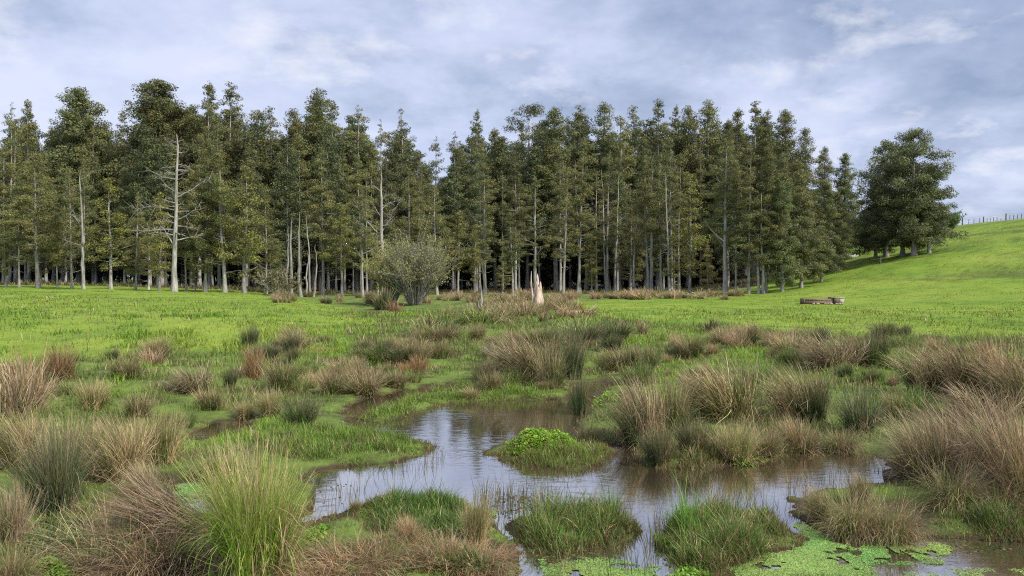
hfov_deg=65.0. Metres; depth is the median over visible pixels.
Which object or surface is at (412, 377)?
grass tuft
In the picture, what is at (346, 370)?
grass tuft
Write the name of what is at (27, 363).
grass tuft
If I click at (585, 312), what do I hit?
brush heap
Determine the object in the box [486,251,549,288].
forest bush
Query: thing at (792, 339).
grass tuft
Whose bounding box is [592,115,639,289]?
forest tree
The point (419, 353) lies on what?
grass tuft
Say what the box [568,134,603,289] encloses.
forest tree
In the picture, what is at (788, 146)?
forest tree
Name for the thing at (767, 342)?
grass tuft
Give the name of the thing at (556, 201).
forest tree
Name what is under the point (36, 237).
forest tree
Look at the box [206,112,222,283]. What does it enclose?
forest tree
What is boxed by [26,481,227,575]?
dead rush heap
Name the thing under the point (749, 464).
leafy mound
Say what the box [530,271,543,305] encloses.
tree stump
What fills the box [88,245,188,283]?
forest bush
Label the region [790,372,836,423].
rush tussock
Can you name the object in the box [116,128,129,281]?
forest tree
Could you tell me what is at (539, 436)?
leafy mound
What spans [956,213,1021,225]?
wire fence
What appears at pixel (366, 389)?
rush tussock
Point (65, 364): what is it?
rush tussock
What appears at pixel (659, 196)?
forest tree
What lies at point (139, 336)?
pasture grass
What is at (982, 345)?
grass tuft
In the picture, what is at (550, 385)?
grass tuft
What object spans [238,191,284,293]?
forest tree
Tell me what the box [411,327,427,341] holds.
grass tuft
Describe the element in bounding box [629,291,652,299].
rush tussock
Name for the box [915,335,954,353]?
grass tuft
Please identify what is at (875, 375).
grass tuft
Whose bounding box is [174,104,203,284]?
forest tree
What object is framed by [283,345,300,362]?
grass tuft
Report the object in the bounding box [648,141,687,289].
forest tree
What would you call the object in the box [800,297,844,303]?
cattle trough
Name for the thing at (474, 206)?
forest tree
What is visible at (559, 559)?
water weed
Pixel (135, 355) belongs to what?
grass tuft
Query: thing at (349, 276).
forest bush
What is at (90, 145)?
forest tree
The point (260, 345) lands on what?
grass tuft
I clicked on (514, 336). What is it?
grass tuft
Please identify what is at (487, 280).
forest tree
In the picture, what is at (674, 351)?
grass tuft
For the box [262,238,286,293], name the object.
forest tree
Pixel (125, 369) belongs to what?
rush tussock
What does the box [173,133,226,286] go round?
forest tree
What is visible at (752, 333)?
grass tuft
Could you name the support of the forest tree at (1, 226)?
on the ground at (966, 286)
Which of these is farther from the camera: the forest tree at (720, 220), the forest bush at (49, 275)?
the forest bush at (49, 275)
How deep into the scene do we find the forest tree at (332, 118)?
117.88 m
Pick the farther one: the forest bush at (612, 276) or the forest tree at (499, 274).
the forest bush at (612, 276)
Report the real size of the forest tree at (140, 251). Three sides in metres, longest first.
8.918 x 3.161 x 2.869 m
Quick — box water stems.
[314,441,863,575]
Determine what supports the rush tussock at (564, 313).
on the ground at (966, 286)
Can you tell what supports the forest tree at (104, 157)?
on the ground at (966, 286)
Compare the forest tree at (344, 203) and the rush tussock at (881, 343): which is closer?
the rush tussock at (881, 343)
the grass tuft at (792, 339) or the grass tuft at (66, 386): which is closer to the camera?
the grass tuft at (66, 386)
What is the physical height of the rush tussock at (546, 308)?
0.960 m
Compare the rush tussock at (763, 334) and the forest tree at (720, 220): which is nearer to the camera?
the rush tussock at (763, 334)
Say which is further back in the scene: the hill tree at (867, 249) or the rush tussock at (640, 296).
the hill tree at (867, 249)
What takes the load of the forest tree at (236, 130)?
on the ground at (966, 286)
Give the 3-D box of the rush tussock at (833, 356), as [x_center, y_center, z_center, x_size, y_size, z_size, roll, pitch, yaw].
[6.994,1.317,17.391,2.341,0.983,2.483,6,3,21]
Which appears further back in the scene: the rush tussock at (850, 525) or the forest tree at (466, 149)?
the forest tree at (466, 149)
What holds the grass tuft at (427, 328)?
on the ground at (966, 286)
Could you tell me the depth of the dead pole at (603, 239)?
89.44 m
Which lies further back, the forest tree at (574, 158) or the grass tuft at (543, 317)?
the forest tree at (574, 158)
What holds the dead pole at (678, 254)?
on the ground at (966, 286)
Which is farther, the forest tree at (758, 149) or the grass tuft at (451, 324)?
the forest tree at (758, 149)
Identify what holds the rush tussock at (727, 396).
on the ground at (966, 286)
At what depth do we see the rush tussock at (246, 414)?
12.88 m
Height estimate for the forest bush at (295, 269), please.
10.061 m
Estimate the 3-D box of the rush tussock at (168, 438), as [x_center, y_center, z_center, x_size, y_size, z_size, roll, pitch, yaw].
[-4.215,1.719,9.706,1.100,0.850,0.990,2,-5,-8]
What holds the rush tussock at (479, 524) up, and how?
on the ground at (966, 286)
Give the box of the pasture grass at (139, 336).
[0,223,1023,361]
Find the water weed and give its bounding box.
[328,450,1011,575]
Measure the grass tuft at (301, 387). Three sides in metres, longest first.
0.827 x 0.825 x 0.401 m
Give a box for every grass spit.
[242,408,437,467]
[347,375,571,422]
[629,402,844,470]
[922,482,1023,545]
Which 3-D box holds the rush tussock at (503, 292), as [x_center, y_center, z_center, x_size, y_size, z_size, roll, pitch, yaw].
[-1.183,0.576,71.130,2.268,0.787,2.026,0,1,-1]
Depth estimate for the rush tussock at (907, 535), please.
6.89 m
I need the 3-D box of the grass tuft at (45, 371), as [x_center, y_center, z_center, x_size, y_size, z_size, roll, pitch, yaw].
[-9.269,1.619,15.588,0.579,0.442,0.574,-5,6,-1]
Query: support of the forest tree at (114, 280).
on the ground at (966, 286)
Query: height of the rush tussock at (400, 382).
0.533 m
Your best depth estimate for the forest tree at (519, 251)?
105.30 m
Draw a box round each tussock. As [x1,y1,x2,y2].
[0,342,68,413]
[0,349,63,422]
[0,390,121,523]
[0,398,60,470]
[0,474,48,544]
[0,526,63,575]
[10,407,121,483]
[38,339,93,380]
[56,407,163,487]
[70,374,123,411]
[97,355,148,380]
[107,457,170,496]
[115,389,158,419]
[128,403,197,467]
[130,343,174,366]
[151,417,353,575]
[154,357,225,395]
[158,404,204,428]
[177,443,251,484]
[183,383,229,410]
[219,365,241,387]
[228,398,255,419]
[233,323,261,345]
[237,337,268,379]
[250,386,283,416]
[255,351,308,392]
[268,296,282,302]
[269,394,327,426]
[276,290,292,297]
[279,294,293,302]
[286,292,299,301]
[296,368,320,388]
[302,289,315,296]
[310,367,353,394]
[317,295,329,302]
[326,297,332,303]
[334,294,347,301]
[336,371,400,398]
[343,352,370,368]
[344,498,366,511]
[353,291,362,297]
[361,296,373,304]
[364,290,376,296]
[367,333,399,355]
[378,367,414,389]
[380,298,406,312]
[390,510,426,545]
[395,334,420,349]
[396,359,414,374]
[406,352,433,374]
[423,297,433,302]
[427,335,453,358]
[439,295,450,300]
[449,295,460,300]
[451,485,502,546]
[460,321,489,339]
[464,295,480,302]
[465,358,498,385]
[468,290,484,298]
[472,295,491,304]
[472,322,575,384]
[478,329,535,373]
[478,335,498,361]
[487,291,507,296]
[487,293,506,301]
[505,290,527,305]
[505,293,530,304]
[511,307,526,315]
[514,300,537,313]
[520,307,549,316]
[527,342,575,387]
[528,291,550,304]
[530,301,552,311]
[543,325,595,380]
[544,299,554,308]
[549,294,577,302]
[549,295,575,309]
[554,302,577,311]
[554,305,576,318]
[557,292,576,299]
[562,370,591,415]
[566,289,581,296]
[566,298,584,309]
[567,310,579,317]
[570,417,617,442]
[580,366,683,448]
[588,293,603,298]
[589,342,647,372]
[601,291,609,297]
[606,290,630,298]
[615,355,663,385]
[618,289,633,298]
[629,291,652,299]
[629,421,683,468]
[630,290,654,299]
[630,342,665,367]
[634,319,652,334]
[642,369,707,435]
[658,291,677,298]
[660,360,736,411]
[662,344,788,425]
[666,330,690,347]
[671,414,717,458]
[672,330,711,358]
[680,292,692,297]
[688,290,714,298]
[702,288,719,296]
[703,417,768,467]
[716,294,732,299]
[731,286,748,295]
[734,356,786,384]
[743,425,791,462]
[748,353,846,425]
[756,329,794,343]
[767,408,826,456]
[778,327,884,371]
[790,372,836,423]
[793,480,836,526]
[806,474,902,547]
[812,380,892,434]
[812,421,873,456]
[822,326,889,366]
[839,465,882,508]
[854,475,944,554]
[856,327,898,366]
[860,395,974,487]
[869,347,925,369]
[874,381,948,424]
[876,385,917,420]
[881,385,1017,477]
[882,345,968,398]
[898,447,1020,526]
[902,333,1006,397]
[922,379,1023,493]
[925,378,1023,430]
[951,327,1023,400]
[953,467,1023,516]
[958,345,1023,413]
[963,388,1023,505]
[971,463,1023,511]
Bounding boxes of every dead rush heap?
[14,477,205,575]
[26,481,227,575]
[40,377,87,391]
[75,451,218,556]
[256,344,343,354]
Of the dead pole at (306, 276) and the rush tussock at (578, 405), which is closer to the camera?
the rush tussock at (578, 405)
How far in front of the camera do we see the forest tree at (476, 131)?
111.56 m
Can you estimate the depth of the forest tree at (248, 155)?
103.29 m
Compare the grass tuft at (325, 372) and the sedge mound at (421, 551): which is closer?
the sedge mound at (421, 551)
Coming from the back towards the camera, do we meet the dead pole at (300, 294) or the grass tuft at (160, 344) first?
the dead pole at (300, 294)
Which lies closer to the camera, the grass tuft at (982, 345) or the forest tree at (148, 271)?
the grass tuft at (982, 345)
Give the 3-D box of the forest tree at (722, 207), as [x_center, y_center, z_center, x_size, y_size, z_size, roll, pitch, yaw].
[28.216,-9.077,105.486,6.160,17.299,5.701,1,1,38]
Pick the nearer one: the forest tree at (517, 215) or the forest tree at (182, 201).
the forest tree at (182, 201)
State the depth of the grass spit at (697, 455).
10.08 m
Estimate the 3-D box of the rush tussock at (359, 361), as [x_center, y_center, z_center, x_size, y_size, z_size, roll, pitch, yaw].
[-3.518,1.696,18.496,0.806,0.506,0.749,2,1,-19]
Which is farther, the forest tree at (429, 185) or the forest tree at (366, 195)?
the forest tree at (429, 185)
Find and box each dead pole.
[62,169,95,288]
[262,265,266,294]
[286,233,290,290]
[289,220,297,296]
[297,212,302,296]
[303,256,308,293]
[306,221,310,291]
[312,248,316,296]
[352,193,378,295]
[470,200,483,284]
[522,217,546,294]
[571,166,590,292]
[591,169,611,290]
[624,188,643,290]
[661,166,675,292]
[666,213,685,291]
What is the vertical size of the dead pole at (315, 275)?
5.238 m
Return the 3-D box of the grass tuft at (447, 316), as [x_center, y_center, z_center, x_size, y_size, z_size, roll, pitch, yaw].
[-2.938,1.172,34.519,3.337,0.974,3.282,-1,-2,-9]
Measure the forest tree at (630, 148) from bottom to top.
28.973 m
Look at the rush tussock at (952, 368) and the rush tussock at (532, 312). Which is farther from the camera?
the rush tussock at (532, 312)
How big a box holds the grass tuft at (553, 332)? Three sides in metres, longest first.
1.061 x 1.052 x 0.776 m
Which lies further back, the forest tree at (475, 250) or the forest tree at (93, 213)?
the forest tree at (475, 250)
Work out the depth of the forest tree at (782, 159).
96.26 m
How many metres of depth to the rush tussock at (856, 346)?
18.18 m
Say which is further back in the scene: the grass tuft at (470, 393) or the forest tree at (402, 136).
the forest tree at (402, 136)
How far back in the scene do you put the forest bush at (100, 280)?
135.08 m
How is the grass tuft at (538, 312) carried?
on the ground at (966, 286)
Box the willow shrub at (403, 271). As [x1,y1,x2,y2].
[368,204,475,305]
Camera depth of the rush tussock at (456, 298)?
67.11 m
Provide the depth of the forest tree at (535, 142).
139.12 m
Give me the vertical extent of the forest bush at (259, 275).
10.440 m
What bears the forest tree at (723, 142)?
on the ground at (966, 286)
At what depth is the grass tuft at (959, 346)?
20.90 m
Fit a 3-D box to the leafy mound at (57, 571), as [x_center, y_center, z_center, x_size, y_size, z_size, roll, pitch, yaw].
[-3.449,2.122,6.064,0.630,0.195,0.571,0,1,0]
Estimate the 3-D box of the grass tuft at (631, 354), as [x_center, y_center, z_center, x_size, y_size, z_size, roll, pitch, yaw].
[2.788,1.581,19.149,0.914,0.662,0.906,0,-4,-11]
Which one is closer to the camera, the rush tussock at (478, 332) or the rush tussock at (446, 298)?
the rush tussock at (478, 332)
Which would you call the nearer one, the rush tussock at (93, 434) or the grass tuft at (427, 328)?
the rush tussock at (93, 434)
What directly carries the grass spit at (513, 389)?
in the pond water
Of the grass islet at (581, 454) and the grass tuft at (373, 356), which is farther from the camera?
the grass tuft at (373, 356)
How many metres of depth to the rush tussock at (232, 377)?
15.28 m
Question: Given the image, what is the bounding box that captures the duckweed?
[171,481,1023,575]
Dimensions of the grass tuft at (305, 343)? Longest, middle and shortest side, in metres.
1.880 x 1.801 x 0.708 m
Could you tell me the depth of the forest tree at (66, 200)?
70.03 m
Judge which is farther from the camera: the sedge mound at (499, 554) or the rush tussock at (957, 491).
the rush tussock at (957, 491)
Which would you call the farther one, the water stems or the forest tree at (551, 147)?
the forest tree at (551, 147)
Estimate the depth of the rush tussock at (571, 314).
38.10 m
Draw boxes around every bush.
[0,248,23,277]
[7,250,51,280]
[42,268,59,279]
[58,267,101,282]
[73,268,127,282]
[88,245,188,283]
[127,268,180,283]
[166,242,201,283]
[177,249,236,283]
[231,252,305,282]
[241,256,334,285]
[254,261,303,294]
[296,247,368,289]
[432,261,469,288]
[449,245,550,288]
[460,276,492,287]
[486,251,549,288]
[517,247,592,287]
[523,251,602,288]
[549,251,602,287]
[593,246,649,288]
[625,248,717,286]
[635,254,707,286]
[695,254,722,278]
[704,227,756,272]
[937,203,968,229]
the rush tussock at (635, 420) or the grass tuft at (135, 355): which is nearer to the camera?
the rush tussock at (635, 420)
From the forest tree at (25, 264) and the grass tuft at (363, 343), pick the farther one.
the forest tree at (25, 264)
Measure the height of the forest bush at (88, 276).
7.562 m
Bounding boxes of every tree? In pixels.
[0,99,40,282]
[0,102,29,282]
[0,115,48,281]
[0,119,36,281]
[0,127,20,148]
[0,144,21,282]
[0,150,71,287]
[0,170,32,286]
[0,195,11,253]
[0,218,24,286]
[3,143,22,267]
[5,128,36,279]
[8,85,126,282]
[12,159,67,282]
[23,153,65,282]
[27,120,105,281]
[31,126,59,282]
[38,172,87,282]
[40,211,68,287]
[50,168,94,288]
[67,144,99,271]
[76,126,107,282]
[78,154,116,284]
[78,178,133,288]
[86,120,121,283]
[90,128,109,283]
[95,78,222,285]
[107,144,117,282]
[107,167,145,282]
[110,113,132,283]
[110,141,153,284]
[112,127,179,285]
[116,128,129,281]
[119,192,156,289]
[127,134,211,291]
[128,146,145,284]
[134,221,163,289]
[140,192,182,290]
[144,142,183,284]
[152,106,193,284]
[167,138,195,283]
[170,193,194,290]
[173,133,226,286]
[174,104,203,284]
[183,137,233,291]
[185,231,204,290]
[187,152,252,292]
[190,81,235,285]
[190,96,228,285]
[197,113,234,286]
[198,115,226,283]
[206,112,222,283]
[207,193,241,291]
[213,120,239,283]
[215,81,250,284]
[216,163,269,292]
[220,95,250,285]
[227,168,269,285]
[228,110,281,286]
[228,115,255,278]
[228,149,272,286]
[230,128,248,285]
[231,139,263,269]
[231,147,271,286]
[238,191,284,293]
[242,124,263,159]
[259,108,312,287]
[262,106,286,265]
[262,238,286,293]
[265,144,295,268]
[267,139,317,280]
[282,134,319,287]
[283,87,340,289]
[292,156,310,265]
[298,106,331,165]
[298,122,336,289]
[301,146,339,294]
[302,124,356,289]
[312,100,352,289]
[316,162,351,290]
[320,202,359,295]
[332,153,358,289]
[335,124,375,288]
[337,137,353,288]
[339,115,373,287]
[343,154,375,296]
[343,212,359,295]
[344,104,374,289]
[347,143,383,289]
[349,172,399,294]
[351,143,399,289]
[357,169,378,291]
[359,159,401,259]
[361,124,378,283]
[363,120,398,234]
[363,221,383,295]
[374,159,401,238]
[377,141,409,248]
[378,131,393,166]
[384,129,418,161]
[387,108,416,226]
[387,132,409,210]
[390,167,429,250]
[392,140,427,252]
[393,149,441,241]
[407,220,435,292]
[410,183,434,255]
[412,168,436,235]
[420,183,445,266]
[422,186,455,294]
[423,163,440,229]
[425,136,450,232]
[436,166,468,289]
[436,177,449,284]
[438,149,471,288]
[439,132,469,289]
[441,210,473,292]
[446,141,471,287]
[447,153,470,275]
[456,167,473,288]
[457,109,495,286]
[458,167,496,291]
[462,133,485,286]
[463,226,485,294]
[464,172,494,289]
[465,129,488,183]
[468,154,505,293]
[474,127,513,289]
[474,151,490,287]
[481,150,516,287]
[485,136,524,287]
[492,170,512,289]
[495,102,559,289]
[495,254,511,291]
[498,162,530,290]
[499,212,524,295]
[505,142,532,288]
[507,178,531,289]
[512,146,551,252]
[513,122,531,163]
[514,106,587,289]
[519,175,549,265]
[520,153,553,283]
[521,147,552,285]
[527,126,544,246]
[536,119,560,197]
[542,166,580,293]
[544,152,574,290]
[549,115,583,288]
[550,161,576,289]
[559,117,594,196]
[560,137,596,293]
[561,144,573,288]
[566,105,599,288]
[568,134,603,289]
[568,138,606,273]
[576,101,632,289]
[581,238,603,292]
[586,174,605,290]
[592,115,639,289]
[592,151,624,292]
[593,144,611,288]
[599,142,634,283]
[604,170,637,291]
[607,131,619,143]
[610,204,649,290]
[613,179,624,292]
[621,105,654,288]
[622,129,638,185]
[622,147,667,287]
[625,159,668,290]
[627,153,654,287]
[628,117,669,278]
[630,122,642,284]
[632,99,676,288]
[633,134,654,287]
[637,165,661,291]
[645,153,676,292]
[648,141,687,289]
[657,138,684,288]
[660,225,686,291]
[662,154,693,288]
[665,104,685,286]
[665,120,702,284]
[670,174,712,293]
[671,105,717,286]
[680,99,741,282]
[688,148,710,285]
[693,240,721,292]
[697,137,744,294]
[698,120,734,273]
[699,134,711,273]
[700,147,747,286]
[703,122,743,210]
[705,153,748,281]
[710,118,743,203]
[719,108,750,276]
[720,161,747,290]
[729,144,764,293]
[731,193,782,293]
[734,126,750,165]
[737,100,773,274]
[739,114,787,269]
[741,140,758,275]
[744,147,790,292]
[745,195,770,293]
[756,109,819,217]
[758,109,777,266]
[759,172,808,291]
[764,152,795,255]
[784,168,828,287]
[789,127,823,256]
[799,179,844,281]
[811,146,844,238]
[817,191,859,267]
[831,153,862,243]
[839,139,910,257]
[844,184,897,258]
[859,161,946,256]
[876,127,969,255]
[893,165,958,253]
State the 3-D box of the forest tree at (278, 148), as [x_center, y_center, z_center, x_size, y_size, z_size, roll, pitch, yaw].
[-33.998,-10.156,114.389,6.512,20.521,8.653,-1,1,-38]
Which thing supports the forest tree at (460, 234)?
on the ground at (966, 286)
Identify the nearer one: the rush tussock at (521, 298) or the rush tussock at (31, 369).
the rush tussock at (31, 369)
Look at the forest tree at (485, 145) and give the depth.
148.00 m
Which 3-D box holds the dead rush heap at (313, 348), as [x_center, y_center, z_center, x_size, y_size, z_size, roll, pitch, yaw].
[-5.585,1.547,21.302,2.846,0.272,2.969,0,1,0]
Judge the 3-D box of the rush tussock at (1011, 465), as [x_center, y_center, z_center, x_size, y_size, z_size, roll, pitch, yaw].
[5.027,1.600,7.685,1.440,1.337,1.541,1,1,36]
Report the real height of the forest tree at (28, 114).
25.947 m
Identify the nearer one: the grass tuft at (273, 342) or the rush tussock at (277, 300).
the grass tuft at (273, 342)
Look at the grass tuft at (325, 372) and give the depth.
16.60 m
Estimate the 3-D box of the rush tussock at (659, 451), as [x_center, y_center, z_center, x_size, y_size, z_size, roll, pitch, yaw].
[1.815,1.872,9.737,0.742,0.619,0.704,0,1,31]
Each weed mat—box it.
[1,499,105,571]
[397,536,517,575]
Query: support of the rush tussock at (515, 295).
on the ground at (966, 286)
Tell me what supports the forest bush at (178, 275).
on the ground at (966, 286)
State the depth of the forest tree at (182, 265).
118.79 m
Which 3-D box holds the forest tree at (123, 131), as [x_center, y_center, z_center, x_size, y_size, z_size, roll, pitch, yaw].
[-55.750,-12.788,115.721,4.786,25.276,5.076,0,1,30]
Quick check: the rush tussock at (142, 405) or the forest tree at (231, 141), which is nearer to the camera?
the rush tussock at (142, 405)
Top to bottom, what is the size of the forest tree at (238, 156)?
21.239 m
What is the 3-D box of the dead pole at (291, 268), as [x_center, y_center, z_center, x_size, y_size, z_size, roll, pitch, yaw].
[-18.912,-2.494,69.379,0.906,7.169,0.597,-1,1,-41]
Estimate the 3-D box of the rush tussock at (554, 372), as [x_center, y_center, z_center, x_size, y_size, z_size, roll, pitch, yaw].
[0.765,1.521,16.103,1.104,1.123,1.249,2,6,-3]
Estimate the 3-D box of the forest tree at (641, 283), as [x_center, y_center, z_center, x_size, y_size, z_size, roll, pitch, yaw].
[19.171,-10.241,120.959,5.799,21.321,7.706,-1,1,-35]
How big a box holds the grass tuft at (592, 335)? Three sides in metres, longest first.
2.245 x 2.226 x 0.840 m
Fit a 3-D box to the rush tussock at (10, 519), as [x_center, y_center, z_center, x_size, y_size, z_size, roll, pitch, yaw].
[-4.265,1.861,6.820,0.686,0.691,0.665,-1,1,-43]
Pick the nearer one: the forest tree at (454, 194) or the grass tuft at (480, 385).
the grass tuft at (480, 385)
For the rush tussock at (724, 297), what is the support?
on the ground at (966, 286)
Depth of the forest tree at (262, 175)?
110.89 m
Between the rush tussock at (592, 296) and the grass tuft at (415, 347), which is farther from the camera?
the rush tussock at (592, 296)
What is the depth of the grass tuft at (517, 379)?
16.42 m
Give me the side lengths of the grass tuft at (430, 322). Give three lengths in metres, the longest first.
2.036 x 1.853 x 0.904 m
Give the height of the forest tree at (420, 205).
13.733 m
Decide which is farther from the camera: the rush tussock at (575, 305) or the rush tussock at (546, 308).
the rush tussock at (575, 305)
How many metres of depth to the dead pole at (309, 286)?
74.86 m
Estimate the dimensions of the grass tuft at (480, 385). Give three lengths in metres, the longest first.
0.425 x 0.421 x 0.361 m
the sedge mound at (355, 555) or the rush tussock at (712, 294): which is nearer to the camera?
the sedge mound at (355, 555)
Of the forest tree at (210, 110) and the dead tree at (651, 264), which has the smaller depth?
the dead tree at (651, 264)
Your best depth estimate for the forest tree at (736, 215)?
77.13 m
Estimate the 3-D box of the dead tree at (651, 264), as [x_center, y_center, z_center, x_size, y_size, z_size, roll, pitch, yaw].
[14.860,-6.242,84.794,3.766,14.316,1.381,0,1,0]
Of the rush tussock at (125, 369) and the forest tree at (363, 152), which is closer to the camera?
the rush tussock at (125, 369)
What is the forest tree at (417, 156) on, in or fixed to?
on the ground at (966, 286)
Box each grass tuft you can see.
[0,358,31,374]
[4,359,33,372]
[27,358,49,367]
[27,364,46,378]
[51,378,92,395]
[102,347,120,360]
[125,347,146,364]
[134,333,174,356]
[139,340,175,352]
[247,338,273,352]
[250,342,286,360]
[259,339,279,345]
[265,328,324,349]
[275,324,306,341]
[275,330,302,352]
[281,377,317,392]
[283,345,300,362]
[289,359,324,374]
[312,364,342,384]
[316,356,371,372]
[327,364,345,377]
[337,344,373,357]
[337,361,356,378]
[337,362,371,381]
[339,363,386,386]
[340,361,361,372]
[347,339,373,350]
[349,339,411,364]
[359,286,399,309]
[376,370,397,387]
[377,360,395,373]
[381,342,424,362]
[383,333,401,346]
[388,353,405,364]
[396,313,465,341]
[396,335,435,353]
[396,341,431,354]
[401,311,440,331]
[401,335,430,349]
[406,340,430,363]
[406,365,425,382]
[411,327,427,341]
[413,307,470,323]
[417,324,471,342]
[432,303,466,319]
[439,318,459,332]
[451,301,506,325]
[457,387,482,400]
[460,297,514,318]
[470,381,485,393]
[472,368,507,390]
[479,302,510,322]
[479,359,535,387]
[481,334,500,344]
[492,297,518,311]
[495,312,514,323]
[496,329,530,346]
[500,328,522,347]
[502,307,515,319]
[515,326,569,346]
[517,326,561,346]
[529,299,550,311]
[531,304,551,317]
[534,312,549,321]
[534,378,561,390]
[536,326,560,347]
[543,315,605,338]
[552,321,609,345]
[585,339,600,347]
[586,316,641,342]
[590,332,625,350]
[592,354,614,372]
[621,343,642,365]
[660,343,681,358]
[660,367,671,376]
[662,353,672,362]
[685,366,701,379]
[693,317,728,332]
[695,360,714,378]
[701,328,737,345]
[705,341,723,354]
[706,325,743,336]
[717,333,746,344]
[720,328,753,348]
[730,322,770,343]
[739,320,765,329]
[757,328,811,355]
[758,332,798,347]
[763,328,810,343]
[765,328,792,346]
[765,346,782,356]
[770,340,803,351]
[773,341,807,362]
[785,322,811,338]
[793,324,837,344]
[796,345,817,358]
[827,363,855,377]
[855,362,887,380]
[864,320,900,338]
[866,371,880,381]
[884,372,901,386]
[886,329,929,347]
[890,341,946,363]
[893,323,914,336]
[905,335,924,351]
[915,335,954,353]
[945,343,968,352]
[967,339,995,352]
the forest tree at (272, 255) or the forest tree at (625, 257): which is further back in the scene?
the forest tree at (625, 257)
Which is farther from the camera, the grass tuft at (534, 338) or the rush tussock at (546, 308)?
the rush tussock at (546, 308)
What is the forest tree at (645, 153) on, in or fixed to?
on the ground at (966, 286)
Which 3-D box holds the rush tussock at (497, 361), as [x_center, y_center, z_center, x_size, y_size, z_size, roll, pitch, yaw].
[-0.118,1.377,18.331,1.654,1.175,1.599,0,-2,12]
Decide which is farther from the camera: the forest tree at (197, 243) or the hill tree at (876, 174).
the hill tree at (876, 174)
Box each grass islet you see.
[359,470,499,538]
[487,422,617,471]
[503,455,649,556]
[648,478,804,574]
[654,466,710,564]
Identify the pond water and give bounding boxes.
[91,382,1023,575]
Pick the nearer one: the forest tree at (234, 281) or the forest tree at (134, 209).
the forest tree at (134, 209)
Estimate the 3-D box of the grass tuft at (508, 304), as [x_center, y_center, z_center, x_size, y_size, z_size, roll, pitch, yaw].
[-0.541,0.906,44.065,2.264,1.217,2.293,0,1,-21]
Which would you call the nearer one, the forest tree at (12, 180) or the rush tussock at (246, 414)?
the rush tussock at (246, 414)
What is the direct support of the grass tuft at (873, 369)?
on the ground at (966, 286)
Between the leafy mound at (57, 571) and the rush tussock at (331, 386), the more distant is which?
the rush tussock at (331, 386)
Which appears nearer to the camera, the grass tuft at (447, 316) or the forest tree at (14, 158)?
the grass tuft at (447, 316)
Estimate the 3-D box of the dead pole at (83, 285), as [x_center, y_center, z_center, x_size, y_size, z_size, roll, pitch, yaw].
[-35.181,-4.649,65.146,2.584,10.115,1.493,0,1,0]
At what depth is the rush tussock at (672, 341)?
22.66 m
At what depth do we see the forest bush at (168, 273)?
130.03 m
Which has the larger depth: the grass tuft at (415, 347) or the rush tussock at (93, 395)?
the grass tuft at (415, 347)
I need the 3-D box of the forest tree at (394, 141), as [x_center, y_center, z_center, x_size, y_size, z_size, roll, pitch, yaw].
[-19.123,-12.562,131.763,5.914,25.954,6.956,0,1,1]
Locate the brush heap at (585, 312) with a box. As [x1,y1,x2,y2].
[552,303,600,315]
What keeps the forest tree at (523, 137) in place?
on the ground at (966, 286)
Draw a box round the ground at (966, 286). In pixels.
[0,218,1023,575]
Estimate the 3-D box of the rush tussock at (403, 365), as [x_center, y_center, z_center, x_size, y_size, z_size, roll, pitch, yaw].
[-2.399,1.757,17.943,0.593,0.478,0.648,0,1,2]
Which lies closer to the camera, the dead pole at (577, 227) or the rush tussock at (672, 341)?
the rush tussock at (672, 341)
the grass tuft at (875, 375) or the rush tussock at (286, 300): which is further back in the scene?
the rush tussock at (286, 300)
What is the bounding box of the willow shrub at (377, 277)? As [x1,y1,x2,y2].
[353,230,421,303]
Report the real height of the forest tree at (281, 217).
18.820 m
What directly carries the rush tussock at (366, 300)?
on the ground at (966, 286)
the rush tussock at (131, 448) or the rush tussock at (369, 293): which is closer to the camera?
the rush tussock at (131, 448)
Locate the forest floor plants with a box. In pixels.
[0,261,812,293]
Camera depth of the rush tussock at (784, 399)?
12.28 m
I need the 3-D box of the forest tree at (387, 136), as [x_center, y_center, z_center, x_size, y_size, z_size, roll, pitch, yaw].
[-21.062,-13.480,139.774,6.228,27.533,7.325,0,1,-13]
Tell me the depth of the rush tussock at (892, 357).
17.31 m
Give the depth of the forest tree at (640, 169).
116.61 m
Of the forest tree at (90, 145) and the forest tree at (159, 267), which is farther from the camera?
the forest tree at (90, 145)
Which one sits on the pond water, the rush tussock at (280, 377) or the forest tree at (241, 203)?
the rush tussock at (280, 377)
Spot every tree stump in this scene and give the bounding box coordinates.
[478,289,482,307]
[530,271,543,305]
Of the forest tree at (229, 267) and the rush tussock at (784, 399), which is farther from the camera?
the forest tree at (229, 267)
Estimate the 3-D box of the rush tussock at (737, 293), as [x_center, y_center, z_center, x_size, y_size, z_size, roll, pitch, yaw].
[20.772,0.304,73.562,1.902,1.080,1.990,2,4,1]
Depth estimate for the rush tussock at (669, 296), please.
68.17 m
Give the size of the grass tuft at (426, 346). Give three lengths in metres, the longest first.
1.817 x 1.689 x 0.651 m
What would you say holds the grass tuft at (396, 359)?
on the ground at (966, 286)
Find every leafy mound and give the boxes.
[24,555,89,575]
[298,523,329,541]
[504,427,585,454]
[592,390,619,407]
[668,562,713,575]
[717,451,759,465]
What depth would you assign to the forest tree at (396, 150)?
122.53 m
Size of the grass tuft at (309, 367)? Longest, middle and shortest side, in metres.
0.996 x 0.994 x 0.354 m
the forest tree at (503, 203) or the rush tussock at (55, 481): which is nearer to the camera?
the rush tussock at (55, 481)
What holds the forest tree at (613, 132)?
on the ground at (966, 286)
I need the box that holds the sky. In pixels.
[0,0,1023,278]
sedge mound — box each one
[260,515,425,575]
[310,514,452,575]
[380,521,501,575]
[423,528,526,575]

